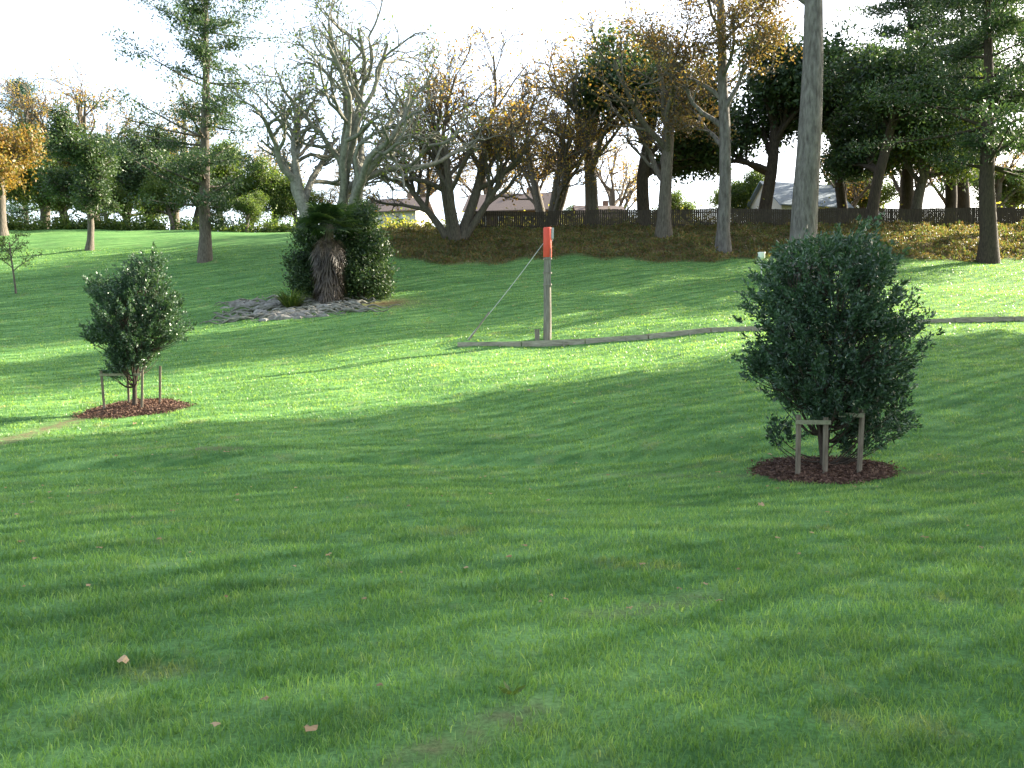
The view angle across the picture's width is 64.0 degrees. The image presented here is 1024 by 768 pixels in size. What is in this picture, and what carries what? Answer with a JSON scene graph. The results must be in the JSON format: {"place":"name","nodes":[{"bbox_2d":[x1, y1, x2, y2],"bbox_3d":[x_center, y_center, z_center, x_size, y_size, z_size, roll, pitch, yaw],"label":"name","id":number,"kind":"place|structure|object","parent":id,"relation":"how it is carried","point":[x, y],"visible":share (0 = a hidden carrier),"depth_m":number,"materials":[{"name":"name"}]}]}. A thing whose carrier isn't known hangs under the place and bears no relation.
{"place":"outdoors","nodes":[
{"label":"outdoors","id":0,"kind":"place"},
{"bbox_2d":[0,227,1023,767],"bbox_3d":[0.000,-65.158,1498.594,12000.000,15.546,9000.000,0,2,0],"label":"grass hillside","id":1,"kind":"structure","parent":0,"point":[172,243],"depth_m":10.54,"materials":[{"name":"green plant"}]},
{"bbox_2d":[0,229,42,293],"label":"sapling","id":2,"kind":"object","parent":1,"relation":"on","point":[2,244],"visible":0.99,"depth_m":49.62,"materials":[{"name":"green plant"}]},
{"bbox_2d":[0,111,54,235],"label":"autumn tree","id":3,"kind":"object","parent":1,"relation":"on","point":[14,155],"visible":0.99,"depth_m":75.22,"materials":[{"name":"orange plant"}]},
{"bbox_2d":[0,75,68,224],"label":"autumn tree","id":4,"kind":"object","parent":1,"relation":"on","point":[10,207],"visible":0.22,"depth_m":106.14,"materials":[{"name":"brown plant"}]},
{"bbox_2d":[28,98,128,250],"bbox_3d":[-33.677,-15.826,64.686,7.433,11.192,10.564,-2,3,-38],"label":"broadleaf tree","id":5,"kind":"object","parent":1,"relation":"on","point":[92,169],"visible":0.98,"depth_m":62.12,"materials":[{"name":"green plant"}]},
{"bbox_2d":[72,397,198,418],"bbox_3d":[-9.732,0.614,21.224,3.025,0.484,2.794,0,2,0],"label":"mulch bed","id":6,"kind":"object","parent":1,"relation":"on","point":[125,408],"visible":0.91,"depth_m":20.84,"materials":[{"name":"wood"}]},
{"bbox_2d":[99,370,125,408],"bbox_3d":[-10.223,0.236,21.011,0.618,1.194,0.078,-1,2,-22],"label":"tree stake","id":7,"kind":"object","parent":6,"relation":"on","point":[101,374],"visible":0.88,"depth_m":20.91,"materials":[{"name":"wood"}]},
{"bbox_2d":[126,368,129,402],"bbox_3d":[-10.101,0.122,21.572,0.090,1.163,0.055,-1,2,-17],"label":"tree stake","id":8,"kind":"object","parent":6,"relation":"on","point":[128,394],"visible":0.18,"depth_m":21.55,"materials":[{"name":"brown wood"}]},
{"bbox_2d":[77,239,197,405],"bbox_3d":[-9.715,-1.512,21.046,2.841,4.438,2.896,0,2,0],"label":"young evergreen tree","id":9,"kind":"object","parent":6,"relation":"on","point":[137,350],"visible":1,"depth_m":20.85,"materials":[{"name":"green plant"}]},
{"bbox_2d":[133,370,143,408],"bbox_3d":[-9.538,0.218,20.963,0.504,1.163,0.105,2,3,45],"label":"tree stake","id":10,"kind":"object","parent":6,"relation":"on","point":[141,374],"visible":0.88,"depth_m":20.80,"materials":[{"name":"wood"}]},
{"bbox_2d":[159,366,160,403],"bbox_3d":[-9.201,0.106,21.421,0.078,1.163,0.055,-1,2,-17],"label":"tree stake","id":11,"kind":"object","parent":6,"relation":"on","point":[159,384],"visible":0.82,"depth_m":21.39,"materials":[{"name":"wood"}]},
{"bbox_2d":[69,0,323,262],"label":"pine tree","id":12,"kind":"object","parent":1,"relation":"on","point":[202,51],"visible":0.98,"depth_m":58.34,"materials":[{"name":"green plant"}]},
{"bbox_2d":[6,205,415,232],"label":"crest hedge","id":13,"kind":"object","parent":1,"relation":"on","point":[107,223],"visible":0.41,"depth_m":84.21,"materials":[{"name":"green plant"}]},
{"bbox_2d":[220,298,345,321],"bbox_3d":[-12.124,-3.876,42.812,4.104,1.567,8.923,-2,3,-38],"label":"rock outcrop","id":14,"kind":"object","parent":1,"relation":"on","point":[294,315],"visible":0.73,"depth_m":40.94,"materials":[{"name":"grey stone"}]},
{"bbox_2d":[267,288,314,308],"bbox_3d":[-11.547,-4.499,42.724,2.692,1.166,3.021,0,2,0],"label":"flax plant","id":15,"kind":"object","parent":1,"relation":"on","point":[292,300],"visible":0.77,"depth_m":42.45,"materials":[{"name":"green plant"}]},
{"bbox_2d":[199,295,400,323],"bbox_3d":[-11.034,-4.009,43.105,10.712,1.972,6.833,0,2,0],"label":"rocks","id":16,"kind":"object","parent":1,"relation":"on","point":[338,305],"visible":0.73,"depth_m":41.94,"materials":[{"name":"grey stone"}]},
{"bbox_2d":[279,211,325,298],"bbox_3d":[-11.174,-7.155,45.259,3.470,5.580,3.255,0,2,0],"label":"evergreen shrub","id":17,"kind":"object","parent":1,"relation":"on","point":[299,263],"visible":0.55,"depth_m":44.64,"materials":[{"name":"green plant"}]},
{"bbox_2d":[297,200,365,303],"bbox_3d":[-9.728,-6.782,43.762,3.757,5.794,4.042,0,2,0],"label":"palm tree","id":18,"kind":"object","parent":1,"relation":"on","point":[327,255],"visible":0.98,"depth_m":43.19,"materials":[{"name":"brown plant"}]},
{"bbox_2d":[311,198,400,300],"bbox_3d":[-8.606,-7.296,45.300,4.939,6.011,4.267,0,2,0],"label":"evergreen shrub","id":19,"kind":"object","parent":1,"relation":"on","point":[361,268],"visible":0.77,"depth_m":44.65,"materials":[{"name":"green plant"}]},
{"bbox_2d":[204,0,527,239],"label":"spreading bare tree","id":20,"kind":"object","parent":1,"relation":"on","point":[347,153],"visible":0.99,"depth_m":53.53,"materials":[{"name":"grey plant"}]},
{"bbox_2d":[376,211,431,226],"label":"walls","id":21,"kind":"structure","parent":1,"relation":"on","point":[418,214],"depth_m":90.35,"materials":[{"name":"white paint"}]},
{"bbox_2d":[370,197,434,213],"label":"roof","id":22,"kind":"structure","parent":21,"relation":"on","point":[411,201],"depth_m":91.47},
{"bbox_2d":[326,1,564,241],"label":"autumn plane tree","id":23,"kind":"object","parent":1,"relation":"on","point":[494,147],"visible":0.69,"depth_m":64.00,"materials":[{"name":"brown plant"}]},
{"bbox_2d":[468,227,553,339],"bbox_3d":[-0.045,-3.748,31.625,3.384,4.614,0.345,0,2,-10],"label":"wooden pole","id":24,"kind":"object","parent":1,"relation":"on","point":[548,235],"visible":0.97,"depth_m":31.74,"materials":[{"name":"orange paint"}]},
{"bbox_2d":[0,57,1023,231],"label":"distant trees","id":25,"kind":"object","parent":1,"relation":"on","point":[269,190],"visible":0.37,"depth_m":92.36,"materials":[{"name":"green plant"}]},
{"bbox_2d":[1,260,1023,730],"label":"fallen leaves","id":26,"kind":"object","parent":1,"relation":"on","point":[125,660],"visible":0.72,"depth_m":7.06,"materials":[{"name":"brown plant"}]},
{"bbox_2d":[499,680,526,694],"bbox_3d":[0.000,1.421,3.812,0.139,0.049,0.135,0,2,0],"label":"dandelion weed","id":27,"kind":"object","parent":1,"relation":"on","point":[517,691],"visible":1,"depth_m":3.80,"materials":[{"name":"green plant"}]},
{"bbox_2d":[498,210,547,219],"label":"walls","id":28,"kind":"structure","parent":1,"relation":"on","point":[521,211],"depth_m":88.66,"materials":[{"name":"brick"}]},
{"bbox_2d":[462,193,550,211],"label":"roof","id":29,"kind":"structure","parent":28,"relation":"on","point":[499,204],"depth_m":89.74,"materials":[{"name":"brown tile"}]},
{"bbox_2d":[468,49,641,222],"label":"autumn plane tree","id":30,"kind":"object","parent":1,"relation":"on","point":[568,161],"visible":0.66,"depth_m":74.49,"materials":[{"name":"brown plant"}]},
{"bbox_2d":[512,0,704,209],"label":"bare tree","id":31,"kind":"object","parent":1,"relation":"on","point":[591,199],"visible":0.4,"depth_m":75.70,"materials":[{"name":"brown plant"}]},
{"bbox_2d":[561,17,749,223],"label":"evergreen oak tree","id":32,"kind":"object","parent":1,"relation":"on","point":[681,167],"visible":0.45,"depth_m":72.97,"materials":[{"name":"green plant"}]},
{"bbox_2d":[561,0,755,239],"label":"bare tree","id":33,"kind":"object","parent":1,"relation":"on","point":[663,228],"visible":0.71,"depth_m":63.26,"materials":[{"name":"brown plant"}]},
{"bbox_2d":[377,195,1019,230],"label":"yellow green shrubs","id":34,"kind":"object","parent":1,"relation":"on","point":[427,222],"visible":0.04,"depth_m":78.41,"materials":[{"name":"green plant"}]},
{"bbox_2d":[376,216,1023,264],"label":"bank ground cover","id":35,"kind":"object","parent":1,"relation":"on","point":[951,232],"visible":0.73,"depth_m":62.86,"materials":[{"name":"brown plant"}]},
{"bbox_2d":[615,0,803,253],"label":"tall oak tree","id":36,"kind":"object","parent":1,"relation":"on","point":[721,37],"visible":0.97,"depth_m":59.09,"materials":[{"name":"brown plant"}]},
{"bbox_2d":[457,316,1023,346],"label":"timber edging","id":37,"kind":"object","parent":1,"relation":"on","point":[543,343],"visible":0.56,"depth_m":31.67,"materials":[{"name":"wood"}]},
{"bbox_2d":[473,207,1023,228],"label":"timber fence","id":38,"kind":"object","parent":1,"relation":"on","point":[707,216],"visible":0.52,"depth_m":72.42,"materials":[{"name":"brown wood"}]},
{"bbox_2d":[758,252,765,289],"bbox_3d":[12.112,-5.038,39.831,0.370,2.744,0.380,0,2,0],"label":"sign post","id":39,"kind":"object","parent":1,"relation":"on","point":[761,255],"visible":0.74,"depth_m":39.66,"materials":[{"name":"grey metal"}]},
{"bbox_2d":[675,16,865,211],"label":"evergreen oak tree","id":40,"kind":"object","parent":1,"relation":"on","point":[773,116],"visible":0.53,"depth_m":76.81,"materials":[{"name":"green plant"}]},
{"bbox_2d":[747,185,824,223],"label":"walls","id":41,"kind":"structure","parent":1,"relation":"on","point":[756,202],"depth_m":88.61,"materials":[{"name":"white paint"}]},
{"bbox_2d":[745,181,853,208],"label":"roof","id":42,"kind":"structure","parent":41,"relation":"on","point":[783,192],"depth_m":89.37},
{"bbox_2d":[784,0,823,278],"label":"eucalyptus tree","id":43,"kind":"object","parent":1,"relation":"on","point":[804,209],"visible":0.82,"depth_m":48.98,"materials":[{"name":"grey plant"}]},
{"bbox_2d":[746,454,905,484],"bbox_3d":[4.814,1.336,12.946,2.361,0.313,2.412,2,3,34],"label":"mulch bed","id":44,"kind":"object","parent":1,"relation":"on","point":[780,468],"visible":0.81,"depth_m":12.65,"materials":[{"name":"wood"}]},
{"bbox_2d":[795,415,830,474],"bbox_3d":[4.567,1.014,12.473,0.522,1.092,0.090,0,2,5],"label":"tree stake","id":45,"kind":"object","parent":44,"relation":"on","point":[798,421],"visible":0.88,"depth_m":12.47,"materials":[{"name":"wood"}]},
{"bbox_2d":[822,417,828,473],"bbox_3d":[4.764,1.026,12.461,0.055,1.042,0.055,-1,2,-17],"label":"tree stake","id":46,"kind":"object","parent":44,"relation":"on","point":[825,451],"visible":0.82,"depth_m":12.44,"materials":[{"name":"wood"}]},
{"bbox_2d":[730,211,946,465],"bbox_3d":[4.954,-0.606,12.836,3.075,4.127,2.869,0,2,0],"label":"young evergreen tree","id":47,"kind":"object","parent":44,"relation":"on","point":[871,384],"visible":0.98,"depth_m":12.41,"materials":[{"name":"green plant"}]},
{"bbox_2d":[838,408,864,472],"bbox_3d":[5.167,0.936,12.488,0.376,1.174,0.097,1,2,21],"label":"tree stake","id":48,"kind":"object","parent":44,"relation":"on","point":[861,415],"visible":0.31,"depth_m":12.43,"materials":[{"name":"wood"}]},
{"bbox_2d":[781,31,901,222],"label":"evergreen oak tree","id":49,"kind":"object","parent":1,"relation":"on","point":[841,198],"visible":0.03,"depth_m":80.43,"materials":[{"name":"green plant"}]},
{"bbox_2d":[819,17,974,228],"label":"evergreen oak tree","id":50,"kind":"object","parent":1,"relation":"on","point":[871,62],"visible":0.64,"depth_m":68.38,"materials":[{"name":"green plant"}]},
{"bbox_2d":[823,0,1000,208],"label":"cypress tree","id":51,"kind":"object","parent":1,"relation":"on","point":[892,31],"visible":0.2,"depth_m":78.40,"materials":[{"name":"green plant"}]},
{"bbox_2d":[856,66,998,219],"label":"broadleaf tree","id":52,"kind":"object","parent":1,"relation":"on","point":[922,178],"visible":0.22,"depth_m":71.92,"materials":[{"name":"green plant"}]},
{"bbox_2d":[838,0,1023,263],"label":"cypress tree","id":53,"kind":"object","parent":1,"relation":"on","point":[1002,96],"visible":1,"depth_m":56.27,"materials":[{"name":"green plant"}]},
{"bbox_2d":[870,0,1023,207],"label":"cypress tree","id":54,"kind":"object","parent":1,"relation":"on","point":[963,199],"visible":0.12,"depth_m":82.70,"materials":[{"name":"green plant"}]},
{"bbox_2d":[887,32,1015,214],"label":"evergreen oak tree","id":55,"kind":"object","parent":1,"relation":"on","point":[950,198],"visible":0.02,"depth_m":78.69,"materials":[{"name":"green plant"}]},
{"bbox_2d":[963,2,1023,145],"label":"cypress tree","id":56,"kind":"object","parent":1,"relation":"on","point":[1002,61],"visible":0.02,"depth_m":70.19,"materials":[{"name":"green plant"}]},
{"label":"walls","id":57,"kind":"object","parent":1,"relation":"on","visible":0},
{"bbox_2d":[572,205,626,218],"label":"roof","id":58,"kind":"structure","parent":57,"relation":"on","point":[579,207],"depth_m":96.74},
{"bbox_2d":[602,201,607,205],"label":"chimney","id":59,"kind":"object","parent":58,"relation":"on","point":[604,203],"visible":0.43,"depth_m":97.62,"materials":[{"name":"brick"}]},
{"bbox_2d":[0,0,1023,232],"label":"sky","id":60,"kind":"structure","parent":0,"point":[32,32],"materials":[{"name":"white"}]}
]}

